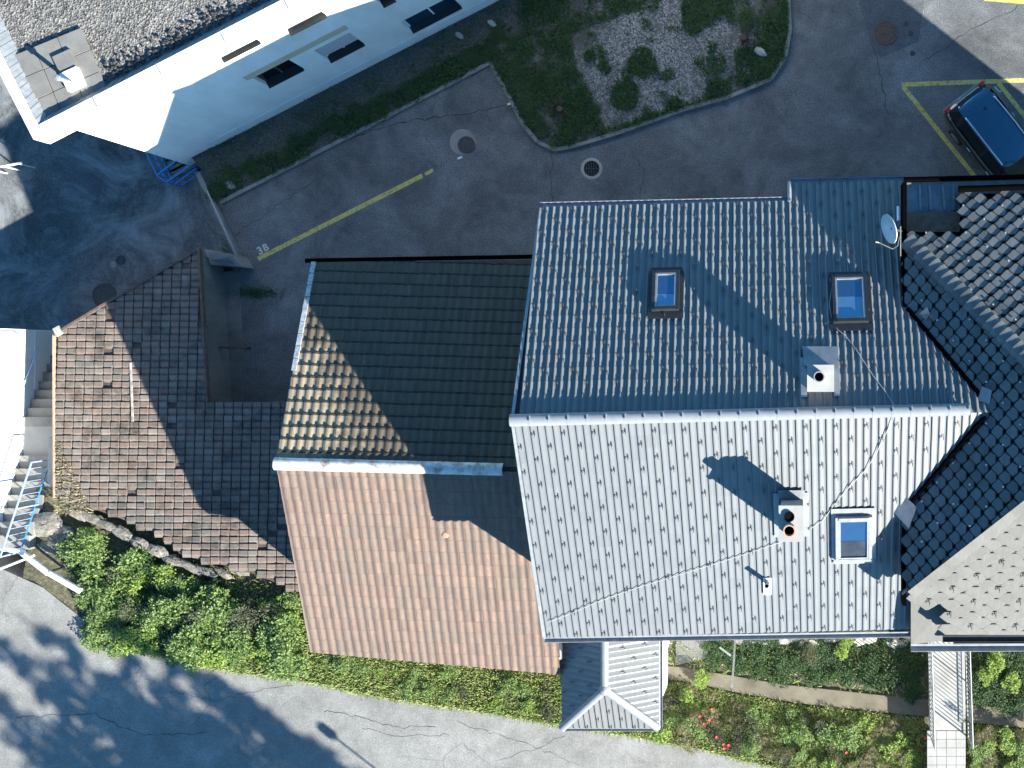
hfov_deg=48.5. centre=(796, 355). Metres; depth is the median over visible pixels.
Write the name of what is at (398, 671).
shrub
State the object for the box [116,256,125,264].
manhole cover
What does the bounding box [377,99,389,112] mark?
shrub
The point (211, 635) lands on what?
shrub
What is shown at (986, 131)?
parked car
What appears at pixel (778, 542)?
roof cable
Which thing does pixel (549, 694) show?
shrub
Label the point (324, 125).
shrub
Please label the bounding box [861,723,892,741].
shrub
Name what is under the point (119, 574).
shrub
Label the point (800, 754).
shrub
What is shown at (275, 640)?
shrub
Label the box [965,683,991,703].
shrub
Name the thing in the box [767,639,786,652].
shrub
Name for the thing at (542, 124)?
shrub
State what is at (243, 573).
coping stone
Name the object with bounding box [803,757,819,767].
shrub
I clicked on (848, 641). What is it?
shrub
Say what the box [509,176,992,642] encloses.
grey house
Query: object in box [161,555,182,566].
coping stone
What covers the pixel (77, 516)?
coping stone
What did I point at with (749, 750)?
shrub
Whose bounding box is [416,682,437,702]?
shrub
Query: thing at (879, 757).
shrub
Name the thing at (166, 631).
shrub
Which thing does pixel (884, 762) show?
shrub
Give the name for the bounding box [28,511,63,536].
boulder
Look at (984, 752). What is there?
shrub
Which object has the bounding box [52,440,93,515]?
dry moss
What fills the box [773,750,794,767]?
shrub
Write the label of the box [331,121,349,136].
shrub
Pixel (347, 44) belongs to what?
window
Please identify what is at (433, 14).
window
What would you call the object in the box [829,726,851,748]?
shrub
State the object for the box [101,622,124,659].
shrub
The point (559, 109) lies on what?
tree stump
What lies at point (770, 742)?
shrub
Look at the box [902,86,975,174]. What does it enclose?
parking line
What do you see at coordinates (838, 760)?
shrub
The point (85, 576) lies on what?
shrub
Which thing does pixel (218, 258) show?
concrete cap
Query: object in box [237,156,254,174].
shrub
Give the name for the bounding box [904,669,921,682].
shrub
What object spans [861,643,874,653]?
shrub
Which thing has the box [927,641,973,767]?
footbridge
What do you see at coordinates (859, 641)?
wall stone
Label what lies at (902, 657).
shrub
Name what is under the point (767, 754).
shrub
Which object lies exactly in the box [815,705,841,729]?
shrub
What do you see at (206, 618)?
shrub
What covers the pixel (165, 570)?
shrub
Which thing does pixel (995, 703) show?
shrub
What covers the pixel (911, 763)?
shrub
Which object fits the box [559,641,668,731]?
porch
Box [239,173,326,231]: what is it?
asphalt crack
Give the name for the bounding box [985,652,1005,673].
shrub
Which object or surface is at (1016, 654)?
shrub
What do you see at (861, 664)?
shrub
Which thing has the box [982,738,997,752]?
shrub
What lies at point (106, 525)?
coping stone
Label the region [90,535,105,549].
shrub
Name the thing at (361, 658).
shrub
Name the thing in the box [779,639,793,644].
wall stone
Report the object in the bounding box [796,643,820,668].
shrub
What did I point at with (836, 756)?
shrub
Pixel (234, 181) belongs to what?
shrub
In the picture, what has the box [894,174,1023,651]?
slate house
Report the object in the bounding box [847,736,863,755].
shrub
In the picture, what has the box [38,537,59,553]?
boulder
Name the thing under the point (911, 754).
shrub
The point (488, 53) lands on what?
shrub
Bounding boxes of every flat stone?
[224,181,235,188]
[455,32,462,38]
[487,20,495,26]
[754,47,766,56]
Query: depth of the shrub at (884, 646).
34.18 m
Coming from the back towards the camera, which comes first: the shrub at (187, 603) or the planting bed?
the planting bed
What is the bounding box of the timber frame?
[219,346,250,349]
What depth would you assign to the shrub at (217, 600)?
33.57 m
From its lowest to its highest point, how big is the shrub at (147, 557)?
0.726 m
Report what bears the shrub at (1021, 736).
on the embankment
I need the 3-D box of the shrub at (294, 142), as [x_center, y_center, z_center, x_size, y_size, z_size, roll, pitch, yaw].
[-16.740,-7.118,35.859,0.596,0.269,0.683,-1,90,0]
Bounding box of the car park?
[203,0,1023,402]
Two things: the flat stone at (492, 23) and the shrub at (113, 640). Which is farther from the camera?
the flat stone at (492, 23)
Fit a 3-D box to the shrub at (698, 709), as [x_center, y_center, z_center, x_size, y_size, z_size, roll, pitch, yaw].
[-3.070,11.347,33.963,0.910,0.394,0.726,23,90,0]
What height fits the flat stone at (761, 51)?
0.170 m
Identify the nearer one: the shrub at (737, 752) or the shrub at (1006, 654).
the shrub at (737, 752)
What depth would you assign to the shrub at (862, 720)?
34.07 m
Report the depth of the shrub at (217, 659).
33.36 m
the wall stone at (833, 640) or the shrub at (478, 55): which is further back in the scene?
the shrub at (478, 55)
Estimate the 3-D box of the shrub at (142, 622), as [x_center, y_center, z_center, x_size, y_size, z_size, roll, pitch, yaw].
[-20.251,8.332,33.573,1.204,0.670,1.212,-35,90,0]
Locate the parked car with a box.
[942,80,1023,174]
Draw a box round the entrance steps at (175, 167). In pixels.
[164,158,197,177]
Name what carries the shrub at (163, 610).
on the embankment
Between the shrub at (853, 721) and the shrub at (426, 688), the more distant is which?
the shrub at (853, 721)
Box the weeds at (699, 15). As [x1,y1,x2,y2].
[196,0,790,201]
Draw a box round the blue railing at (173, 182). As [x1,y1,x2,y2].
[145,152,202,186]
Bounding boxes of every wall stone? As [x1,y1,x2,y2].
[733,640,745,644]
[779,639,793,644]
[799,639,819,648]
[824,638,836,642]
[852,638,865,645]
[862,631,876,643]
[884,637,907,648]
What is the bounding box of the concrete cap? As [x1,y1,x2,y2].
[204,249,253,268]
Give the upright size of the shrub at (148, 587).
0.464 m
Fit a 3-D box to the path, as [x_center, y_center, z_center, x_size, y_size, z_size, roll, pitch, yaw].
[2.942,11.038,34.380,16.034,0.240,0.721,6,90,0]
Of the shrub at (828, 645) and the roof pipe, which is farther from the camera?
the shrub at (828, 645)
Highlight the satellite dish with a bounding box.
[874,206,901,255]
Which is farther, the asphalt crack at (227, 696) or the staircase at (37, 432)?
the staircase at (37, 432)
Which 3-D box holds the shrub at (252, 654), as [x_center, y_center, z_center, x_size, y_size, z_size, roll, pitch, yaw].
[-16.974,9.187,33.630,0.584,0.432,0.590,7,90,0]
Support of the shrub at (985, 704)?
on the embankment
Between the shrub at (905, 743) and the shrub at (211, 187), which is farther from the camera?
the shrub at (211, 187)
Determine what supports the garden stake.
on the embankment
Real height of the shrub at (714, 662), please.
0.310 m
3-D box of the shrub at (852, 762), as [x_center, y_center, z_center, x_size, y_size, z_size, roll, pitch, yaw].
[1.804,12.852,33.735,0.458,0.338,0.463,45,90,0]
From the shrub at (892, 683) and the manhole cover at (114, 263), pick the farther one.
the manhole cover at (114, 263)
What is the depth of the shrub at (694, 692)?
34.12 m
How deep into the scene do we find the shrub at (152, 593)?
33.68 m
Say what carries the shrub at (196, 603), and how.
on the embankment
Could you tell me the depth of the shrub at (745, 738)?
33.65 m
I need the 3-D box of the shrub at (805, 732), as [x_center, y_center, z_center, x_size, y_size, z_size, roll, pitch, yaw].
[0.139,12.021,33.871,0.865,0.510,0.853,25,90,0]
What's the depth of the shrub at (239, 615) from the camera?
33.49 m
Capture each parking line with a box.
[257,174,422,260]
[902,78,1023,86]
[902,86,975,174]
[984,0,1023,3]
[997,82,1023,117]
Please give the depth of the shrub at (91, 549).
33.71 m
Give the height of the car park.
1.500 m
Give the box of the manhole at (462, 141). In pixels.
[450,129,475,154]
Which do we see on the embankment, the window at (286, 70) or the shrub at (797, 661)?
the shrub at (797, 661)
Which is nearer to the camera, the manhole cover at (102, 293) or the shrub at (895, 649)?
the shrub at (895, 649)
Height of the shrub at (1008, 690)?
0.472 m
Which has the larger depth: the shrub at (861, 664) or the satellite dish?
the shrub at (861, 664)
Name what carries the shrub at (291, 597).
on the embankment
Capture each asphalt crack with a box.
[15,713,206,735]
[170,685,291,701]
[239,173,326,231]
[325,710,433,728]
[348,105,504,139]
[456,720,575,763]
[864,19,887,112]
[926,5,1017,58]
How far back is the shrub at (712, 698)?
34.16 m
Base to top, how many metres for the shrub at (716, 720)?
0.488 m
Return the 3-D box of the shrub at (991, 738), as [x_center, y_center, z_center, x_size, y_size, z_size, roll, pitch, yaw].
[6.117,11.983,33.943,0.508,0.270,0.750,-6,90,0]
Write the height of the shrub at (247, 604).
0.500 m
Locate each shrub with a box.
[55,532,96,567]
[65,530,111,569]
[65,549,89,579]
[73,584,99,610]
[76,526,95,543]
[76,549,103,572]
[76,561,112,607]
[78,622,109,652]
[79,608,102,639]
[86,582,130,621]
[89,601,127,635]
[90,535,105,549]
[101,564,122,590]
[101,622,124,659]
[104,554,134,583]
[106,546,152,593]
[108,596,142,636]
[113,625,140,655]
[118,591,144,616]
[122,568,148,594]
[126,549,166,589]
[129,604,165,642]
[129,625,161,656]
[135,590,173,621]
[140,571,162,596]
[140,595,181,635]
[147,594,190,624]
[151,564,177,587]
[155,571,180,597]
[155,616,181,646]
[161,620,206,656]
[164,631,204,675]
[170,574,201,598]
[171,588,211,625]
[178,602,208,636]
[185,600,225,639]
[189,584,224,613]
[195,639,229,669]
[196,576,223,596]
[196,626,228,653]
[199,587,243,630]
[204,183,225,201]
[204,599,245,638]
[211,631,243,653]
[219,162,239,180]
[220,172,242,191]
[220,642,245,670]
[221,605,255,642]
[228,618,252,658]
[235,591,254,614]
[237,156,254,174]
[245,162,264,181]
[245,601,290,629]
[246,640,259,657]
[254,612,307,654]
[255,156,265,164]
[255,645,277,668]
[256,597,278,617]
[256,621,289,659]
[264,151,272,160]
[265,637,311,684]
[271,594,292,613]
[272,155,279,165]
[276,592,302,618]
[278,146,294,166]
[278,608,301,629]
[286,132,302,151]
[312,128,320,136]
[314,659,328,672]
[318,116,336,132]
[329,655,358,674]
[330,112,342,122]
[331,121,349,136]
[338,672,348,680]
[346,102,359,119]
[351,661,369,680]
[352,656,368,667]
[354,107,368,126]
[369,101,388,122]
[372,667,385,681]
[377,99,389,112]
[389,667,400,678]
[392,92,401,104]
[398,679,419,702]
[399,81,413,93]
[404,86,420,101]
[409,666,425,687]
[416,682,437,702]
[422,67,441,81]
[438,664,459,683]
[439,687,458,704]
[446,61,465,80]
[453,681,472,700]
[463,47,479,66]
[467,45,483,64]
[479,40,497,60]
[488,19,505,33]
[488,698,502,712]
[490,31,504,43]
[491,683,507,703]
[505,675,531,700]
[519,699,535,717]
[530,117,550,136]
[538,686,552,698]
[540,701,559,723]
[649,727,672,744]
[659,714,677,732]
[663,692,685,716]
[663,704,679,723]
[669,713,687,732]
[670,686,690,707]
[673,720,699,755]
[677,688,691,704]
[679,690,700,710]
[679,717,707,744]
[686,683,701,701]
[686,706,705,721]
[688,702,713,723]
[689,713,709,739]
[693,669,710,690]
[698,690,709,706]
[699,709,727,731]
[701,640,725,658]
[702,651,722,673]
[704,721,721,730]
[706,689,721,706]
[707,725,728,747]
[711,709,729,723]
[714,715,741,730]
[718,641,735,656]
[719,725,740,742]
[721,647,740,668]
[724,695,754,715]
[725,739,740,756]
[729,651,750,675]
[730,694,746,713]
[731,724,747,749]
[735,6,757,32]
[735,724,760,736]
[736,68,750,85]
[738,633,758,652]
[739,737,761,761]
[740,730,760,749]
[741,715,770,744]
[744,701,757,713]
[744,704,774,728]
[748,650,767,674]
[748,659,771,682]
[752,633,778,655]
[752,733,772,749]
[754,57,776,77]
[757,31,780,51]
[758,711,776,725]
[759,746,784,760]
[761,724,775,735]
[764,3,785,23]
[764,734,782,748]
[766,645,793,673]
[766,723,786,739]
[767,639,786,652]
[767,707,782,721]
[768,660,794,687]
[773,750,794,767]
[774,725,796,749]
[776,726,789,738]
[778,748,795,764]
[782,648,805,676]
[785,708,805,724]
[787,748,807,767]
[788,639,807,658]
[788,720,803,741]
[789,723,814,751]
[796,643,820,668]
[797,713,813,730]
[799,645,823,673]
[800,662,829,689]
[803,639,827,658]
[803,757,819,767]
[805,739,823,758]
[806,717,824,730]
[813,721,834,739]
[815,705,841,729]
[816,722,849,753]
[817,632,834,650]
[818,758,836,767]
[820,646,839,668]
[820,743,840,762]
[822,664,836,686]
[828,749,841,762]
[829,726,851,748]
[831,662,857,688]
[831,754,845,767]
[833,642,848,660]
[833,654,854,673]
[834,723,865,752]
[837,643,859,657]
[837,722,860,734]
[840,638,853,648]
[841,762,856,767]
[847,713,867,732]
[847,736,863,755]
[848,759,861,767]
[855,649,881,679]
[855,756,872,767]
[856,668,879,692]
[856,713,876,734]
[856,739,864,751]
[859,747,882,767]
[860,735,881,756]
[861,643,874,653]
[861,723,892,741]
[866,649,888,669]
[866,668,890,688]
[868,752,883,767]
[869,734,889,751]
[874,631,888,651]
[876,759,898,767]
[878,711,904,736]
[878,743,899,762]
[879,745,901,761]
[882,637,907,655]
[883,660,909,689]
[889,731,912,752]
[892,760,905,767]
[893,648,913,664]
[894,717,918,740]
[896,745,907,763]
[900,678,924,704]
[903,748,921,766]
[903,756,921,767]
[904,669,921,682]
[907,652,927,675]
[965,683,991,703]
[966,652,984,667]
[966,741,992,760]
[967,663,993,689]
[967,730,988,747]
[968,753,982,767]
[969,690,989,708]
[974,652,1005,670]
[975,665,998,687]
[981,748,998,767]
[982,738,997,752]
[983,725,996,744]
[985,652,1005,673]
[985,686,1007,711]
[986,655,1010,683]
[986,677,1002,699]
[990,672,1017,697]
[996,652,1014,663]
[997,725,1014,741]
[999,701,1020,717]
[999,738,1017,755]
[1000,671,1021,693]
[1002,658,1017,675]
[1002,761,1015,767]
[1007,691,1023,711]
[1009,651,1023,669]
[1010,760,1023,767]
[1013,739,1023,761]
[1014,656,1023,677]
[1014,730,1023,743]
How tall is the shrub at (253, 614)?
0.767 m
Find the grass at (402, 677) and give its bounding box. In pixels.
[102,524,1023,767]
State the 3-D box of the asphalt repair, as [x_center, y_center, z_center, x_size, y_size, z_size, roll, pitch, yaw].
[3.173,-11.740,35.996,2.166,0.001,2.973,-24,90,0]
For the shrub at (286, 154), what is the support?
on the planting bed
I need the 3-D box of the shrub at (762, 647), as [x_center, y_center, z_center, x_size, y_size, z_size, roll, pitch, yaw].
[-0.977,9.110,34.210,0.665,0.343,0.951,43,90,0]
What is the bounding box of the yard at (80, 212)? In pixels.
[0,75,239,329]
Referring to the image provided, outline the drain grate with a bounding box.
[581,158,601,178]
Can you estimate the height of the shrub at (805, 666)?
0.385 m
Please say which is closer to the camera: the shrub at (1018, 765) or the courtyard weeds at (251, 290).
the shrub at (1018, 765)
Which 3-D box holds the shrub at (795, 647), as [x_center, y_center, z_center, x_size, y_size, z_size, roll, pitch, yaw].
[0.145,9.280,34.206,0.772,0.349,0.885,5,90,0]
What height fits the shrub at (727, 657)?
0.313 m
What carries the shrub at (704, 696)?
on the embankment
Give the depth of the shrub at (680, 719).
33.65 m
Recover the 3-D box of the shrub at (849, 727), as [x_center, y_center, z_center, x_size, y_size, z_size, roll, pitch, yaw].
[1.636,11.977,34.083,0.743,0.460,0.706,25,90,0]
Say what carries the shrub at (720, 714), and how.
on the embankment
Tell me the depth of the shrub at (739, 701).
34.18 m
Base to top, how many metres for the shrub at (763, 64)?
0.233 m
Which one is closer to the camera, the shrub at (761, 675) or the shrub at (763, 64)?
the shrub at (761, 675)
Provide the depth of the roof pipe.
33.58 m
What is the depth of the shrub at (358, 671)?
33.61 m
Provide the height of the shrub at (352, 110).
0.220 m
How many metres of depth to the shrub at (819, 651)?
34.13 m
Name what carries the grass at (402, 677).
on the embankment
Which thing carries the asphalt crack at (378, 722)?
on the road
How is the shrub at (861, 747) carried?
on the embankment
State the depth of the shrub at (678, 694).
34.07 m
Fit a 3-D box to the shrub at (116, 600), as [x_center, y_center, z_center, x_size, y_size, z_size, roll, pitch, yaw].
[-21.480,7.731,33.605,1.238,0.740,1.255,10,90,0]
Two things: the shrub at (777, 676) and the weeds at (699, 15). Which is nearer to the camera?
the shrub at (777, 676)
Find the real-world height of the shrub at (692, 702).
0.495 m
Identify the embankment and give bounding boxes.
[23,487,1023,767]
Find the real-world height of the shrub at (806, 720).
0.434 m
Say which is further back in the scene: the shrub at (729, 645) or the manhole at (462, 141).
the manhole at (462, 141)
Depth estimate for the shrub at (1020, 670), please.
34.11 m
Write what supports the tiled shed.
on the car park
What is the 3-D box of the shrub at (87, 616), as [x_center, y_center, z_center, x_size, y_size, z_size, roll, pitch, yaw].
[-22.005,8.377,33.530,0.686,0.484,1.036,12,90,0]
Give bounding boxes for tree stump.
[545,94,569,120]
[738,23,756,51]
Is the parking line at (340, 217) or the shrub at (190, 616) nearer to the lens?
the shrub at (190, 616)
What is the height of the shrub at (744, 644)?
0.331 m
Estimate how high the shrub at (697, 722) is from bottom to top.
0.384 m
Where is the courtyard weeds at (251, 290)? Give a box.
[216,238,292,300]
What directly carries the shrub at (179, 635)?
on the embankment
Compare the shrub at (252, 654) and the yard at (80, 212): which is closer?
the shrub at (252, 654)
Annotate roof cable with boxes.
[549,279,894,621]
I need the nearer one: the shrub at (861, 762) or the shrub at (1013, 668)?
the shrub at (861, 762)
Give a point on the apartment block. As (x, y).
(183, 81)
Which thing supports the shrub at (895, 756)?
on the embankment
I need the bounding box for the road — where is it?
[0,550,772,767]
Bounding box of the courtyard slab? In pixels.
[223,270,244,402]
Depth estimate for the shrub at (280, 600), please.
33.83 m
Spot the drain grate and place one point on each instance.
(591, 168)
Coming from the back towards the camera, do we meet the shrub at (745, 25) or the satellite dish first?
the shrub at (745, 25)
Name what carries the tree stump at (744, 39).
on the planting bed
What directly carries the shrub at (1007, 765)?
on the embankment
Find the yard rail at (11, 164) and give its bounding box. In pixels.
[0,162,34,173]
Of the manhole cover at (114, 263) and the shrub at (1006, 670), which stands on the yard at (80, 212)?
the manhole cover at (114, 263)
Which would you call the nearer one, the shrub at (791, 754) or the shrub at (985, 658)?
the shrub at (791, 754)
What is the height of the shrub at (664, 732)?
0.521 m
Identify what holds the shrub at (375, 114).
on the planting bed
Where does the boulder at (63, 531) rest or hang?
on the embankment
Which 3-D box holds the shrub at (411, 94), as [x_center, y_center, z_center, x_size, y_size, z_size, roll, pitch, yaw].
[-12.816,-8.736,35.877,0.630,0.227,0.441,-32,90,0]
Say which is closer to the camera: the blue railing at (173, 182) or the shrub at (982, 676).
the shrub at (982, 676)
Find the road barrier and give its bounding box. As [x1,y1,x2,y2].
[0,545,94,592]
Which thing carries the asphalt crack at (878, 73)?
on the car park
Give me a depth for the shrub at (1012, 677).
33.89 m
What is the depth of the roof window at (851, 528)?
25.59 m
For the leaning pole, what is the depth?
33.07 m
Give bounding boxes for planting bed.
[192,0,787,199]
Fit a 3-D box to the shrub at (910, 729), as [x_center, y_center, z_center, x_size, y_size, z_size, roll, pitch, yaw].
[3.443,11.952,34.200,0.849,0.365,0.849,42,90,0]
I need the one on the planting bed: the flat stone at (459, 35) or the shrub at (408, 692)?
the flat stone at (459, 35)
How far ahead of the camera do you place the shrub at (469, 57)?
35.83 m
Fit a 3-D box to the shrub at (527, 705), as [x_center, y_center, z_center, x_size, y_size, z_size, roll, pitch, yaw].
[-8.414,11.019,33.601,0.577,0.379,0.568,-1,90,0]
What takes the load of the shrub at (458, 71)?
on the planting bed
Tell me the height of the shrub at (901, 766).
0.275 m
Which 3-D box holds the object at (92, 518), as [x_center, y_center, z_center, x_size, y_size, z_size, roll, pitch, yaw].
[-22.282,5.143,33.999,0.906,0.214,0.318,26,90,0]
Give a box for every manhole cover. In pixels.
[92,283,116,305]
[110,261,116,267]
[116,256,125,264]
[874,21,897,44]
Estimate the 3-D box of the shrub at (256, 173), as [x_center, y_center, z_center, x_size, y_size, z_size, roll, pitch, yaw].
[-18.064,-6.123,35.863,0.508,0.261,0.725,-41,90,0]
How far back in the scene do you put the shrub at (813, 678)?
34.15 m
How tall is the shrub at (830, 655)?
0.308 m
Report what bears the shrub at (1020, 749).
on the grass at (402, 677)
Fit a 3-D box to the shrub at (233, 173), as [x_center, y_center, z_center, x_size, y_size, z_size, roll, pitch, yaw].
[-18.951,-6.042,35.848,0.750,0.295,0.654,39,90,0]
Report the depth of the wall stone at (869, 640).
34.14 m
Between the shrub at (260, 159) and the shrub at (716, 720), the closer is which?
the shrub at (716, 720)
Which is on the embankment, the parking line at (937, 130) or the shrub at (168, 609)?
the shrub at (168, 609)
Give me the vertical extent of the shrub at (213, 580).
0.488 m
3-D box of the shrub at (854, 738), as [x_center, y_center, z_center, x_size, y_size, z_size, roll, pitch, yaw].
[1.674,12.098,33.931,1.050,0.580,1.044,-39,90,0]
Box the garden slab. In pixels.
[675,634,707,664]
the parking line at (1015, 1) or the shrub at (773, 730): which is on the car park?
the parking line at (1015, 1)
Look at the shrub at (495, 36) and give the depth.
35.87 m
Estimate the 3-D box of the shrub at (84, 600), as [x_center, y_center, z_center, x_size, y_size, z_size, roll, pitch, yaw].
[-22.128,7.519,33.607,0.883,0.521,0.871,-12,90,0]
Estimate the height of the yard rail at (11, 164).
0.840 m
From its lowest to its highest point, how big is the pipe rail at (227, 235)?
0.201 m
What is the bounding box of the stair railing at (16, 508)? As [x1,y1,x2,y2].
[0,459,47,557]
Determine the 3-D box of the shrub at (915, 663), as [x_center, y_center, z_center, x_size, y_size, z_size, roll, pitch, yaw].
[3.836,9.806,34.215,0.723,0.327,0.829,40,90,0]
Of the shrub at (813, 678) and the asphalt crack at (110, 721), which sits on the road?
the asphalt crack at (110, 721)
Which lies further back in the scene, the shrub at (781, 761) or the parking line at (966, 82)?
the parking line at (966, 82)
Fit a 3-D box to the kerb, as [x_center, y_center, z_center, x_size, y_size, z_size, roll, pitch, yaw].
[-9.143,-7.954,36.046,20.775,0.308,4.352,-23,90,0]
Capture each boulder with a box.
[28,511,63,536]
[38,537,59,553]
[49,525,75,541]
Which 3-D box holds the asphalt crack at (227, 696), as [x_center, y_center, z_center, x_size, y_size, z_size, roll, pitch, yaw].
[-17.656,10.597,33.597,3.859,0.001,0.398,-3,90,0]
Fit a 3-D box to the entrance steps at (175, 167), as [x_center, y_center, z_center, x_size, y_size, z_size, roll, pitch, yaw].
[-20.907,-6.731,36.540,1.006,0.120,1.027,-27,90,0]
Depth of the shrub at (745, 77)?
35.88 m
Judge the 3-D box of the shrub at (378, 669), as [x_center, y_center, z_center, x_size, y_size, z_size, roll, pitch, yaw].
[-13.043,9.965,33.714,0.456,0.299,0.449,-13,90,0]
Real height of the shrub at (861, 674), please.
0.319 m
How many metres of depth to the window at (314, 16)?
31.38 m
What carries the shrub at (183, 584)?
on the embankment
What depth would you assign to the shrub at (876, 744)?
34.02 m
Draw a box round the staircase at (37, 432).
[0,355,52,549]
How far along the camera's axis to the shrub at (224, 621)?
33.56 m
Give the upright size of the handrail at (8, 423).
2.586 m
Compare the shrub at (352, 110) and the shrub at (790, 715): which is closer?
the shrub at (790, 715)
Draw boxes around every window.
[221,39,260,62]
[256,60,304,88]
[282,8,327,35]
[316,33,364,62]
[380,0,395,7]
[403,0,461,33]
[647,267,683,318]
[828,271,873,330]
[831,508,875,563]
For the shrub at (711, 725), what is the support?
on the embankment
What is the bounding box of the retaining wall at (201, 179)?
[196,172,241,255]
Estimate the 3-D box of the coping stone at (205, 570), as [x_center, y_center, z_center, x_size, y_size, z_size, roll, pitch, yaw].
[-18.642,6.813,33.999,0.751,0.219,0.278,22,90,0]
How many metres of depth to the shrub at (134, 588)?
33.71 m
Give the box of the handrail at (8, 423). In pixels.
[0,346,39,445]
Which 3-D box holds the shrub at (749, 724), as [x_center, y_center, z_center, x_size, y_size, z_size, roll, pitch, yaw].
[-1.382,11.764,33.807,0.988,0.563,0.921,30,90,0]
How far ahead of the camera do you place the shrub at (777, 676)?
34.17 m
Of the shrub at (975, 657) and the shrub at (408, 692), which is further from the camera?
the shrub at (975, 657)
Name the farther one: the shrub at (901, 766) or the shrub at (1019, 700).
the shrub at (1019, 700)
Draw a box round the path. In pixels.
[668,666,1023,727]
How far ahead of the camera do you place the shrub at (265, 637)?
33.46 m
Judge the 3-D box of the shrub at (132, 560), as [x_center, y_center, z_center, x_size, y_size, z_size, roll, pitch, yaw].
[-20.954,6.791,33.882,1.127,0.794,1.702,37,90,0]
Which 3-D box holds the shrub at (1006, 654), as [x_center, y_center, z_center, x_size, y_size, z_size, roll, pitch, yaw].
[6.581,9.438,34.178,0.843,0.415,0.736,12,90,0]
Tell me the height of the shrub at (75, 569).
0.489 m
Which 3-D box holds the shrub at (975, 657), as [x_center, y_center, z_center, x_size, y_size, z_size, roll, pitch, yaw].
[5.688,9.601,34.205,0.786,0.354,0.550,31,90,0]
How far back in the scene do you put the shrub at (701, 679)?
33.93 m
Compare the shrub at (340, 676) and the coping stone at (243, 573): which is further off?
the coping stone at (243, 573)
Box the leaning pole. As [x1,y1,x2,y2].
[731,640,735,687]
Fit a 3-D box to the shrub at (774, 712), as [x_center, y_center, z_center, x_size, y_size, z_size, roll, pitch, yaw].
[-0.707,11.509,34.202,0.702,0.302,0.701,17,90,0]
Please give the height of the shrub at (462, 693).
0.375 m
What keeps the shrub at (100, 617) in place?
on the embankment
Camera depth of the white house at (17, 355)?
34.49 m
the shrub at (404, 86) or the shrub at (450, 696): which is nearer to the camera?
the shrub at (450, 696)
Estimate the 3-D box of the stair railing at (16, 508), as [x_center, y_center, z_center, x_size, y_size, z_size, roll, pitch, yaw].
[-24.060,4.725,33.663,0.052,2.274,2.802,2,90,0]
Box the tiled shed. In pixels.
[52,248,298,591]
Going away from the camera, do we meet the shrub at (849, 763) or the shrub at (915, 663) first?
the shrub at (849, 763)
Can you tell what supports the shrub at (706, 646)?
on the embankment
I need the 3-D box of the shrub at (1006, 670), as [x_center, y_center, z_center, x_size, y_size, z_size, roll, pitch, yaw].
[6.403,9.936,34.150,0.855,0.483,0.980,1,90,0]
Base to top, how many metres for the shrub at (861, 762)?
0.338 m
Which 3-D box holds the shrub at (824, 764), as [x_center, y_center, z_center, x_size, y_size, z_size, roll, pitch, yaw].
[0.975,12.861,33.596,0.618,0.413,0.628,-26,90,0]
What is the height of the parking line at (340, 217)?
0.001 m
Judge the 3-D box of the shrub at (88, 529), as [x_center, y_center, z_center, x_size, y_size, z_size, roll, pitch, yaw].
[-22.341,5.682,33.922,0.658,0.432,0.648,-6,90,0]
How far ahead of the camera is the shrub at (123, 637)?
33.30 m
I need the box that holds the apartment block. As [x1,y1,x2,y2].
[0,0,498,166]
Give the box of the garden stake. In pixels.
[719,646,730,655]
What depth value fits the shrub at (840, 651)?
33.93 m
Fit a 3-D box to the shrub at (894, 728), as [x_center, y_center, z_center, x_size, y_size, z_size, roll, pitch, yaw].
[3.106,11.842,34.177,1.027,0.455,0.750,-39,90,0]
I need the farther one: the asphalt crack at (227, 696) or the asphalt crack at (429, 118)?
the asphalt crack at (429, 118)
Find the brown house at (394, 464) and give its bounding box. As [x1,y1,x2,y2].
[272,255,562,674]
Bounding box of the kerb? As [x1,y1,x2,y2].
[220,0,791,203]
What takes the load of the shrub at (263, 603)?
on the embankment
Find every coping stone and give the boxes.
[64,505,85,521]
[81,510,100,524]
[95,519,116,530]
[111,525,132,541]
[130,536,148,549]
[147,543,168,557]
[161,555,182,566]
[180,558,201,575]
[196,565,217,577]
[214,567,232,579]
[232,570,249,575]
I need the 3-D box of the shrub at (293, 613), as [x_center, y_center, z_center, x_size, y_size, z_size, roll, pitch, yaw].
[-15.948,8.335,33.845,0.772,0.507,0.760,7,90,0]
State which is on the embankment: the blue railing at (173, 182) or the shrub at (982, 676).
the shrub at (982, 676)
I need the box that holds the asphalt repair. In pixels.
[858,0,923,57]
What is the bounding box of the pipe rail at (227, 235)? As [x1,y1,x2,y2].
[206,190,236,254]
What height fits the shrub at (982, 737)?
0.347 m
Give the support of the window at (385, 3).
in the apartment block
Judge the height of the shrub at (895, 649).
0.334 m
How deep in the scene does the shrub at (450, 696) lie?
33.56 m
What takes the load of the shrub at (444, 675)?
on the embankment
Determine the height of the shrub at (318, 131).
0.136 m
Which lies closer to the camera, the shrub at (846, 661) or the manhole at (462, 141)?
the shrub at (846, 661)
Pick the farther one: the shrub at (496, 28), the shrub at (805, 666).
the shrub at (496, 28)
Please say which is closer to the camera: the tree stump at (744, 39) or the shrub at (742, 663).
the shrub at (742, 663)
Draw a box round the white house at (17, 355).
[0,329,53,521]
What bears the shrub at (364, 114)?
on the planting bed
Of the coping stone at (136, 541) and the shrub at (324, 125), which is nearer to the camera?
the coping stone at (136, 541)
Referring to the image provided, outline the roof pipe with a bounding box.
[0,330,18,337]

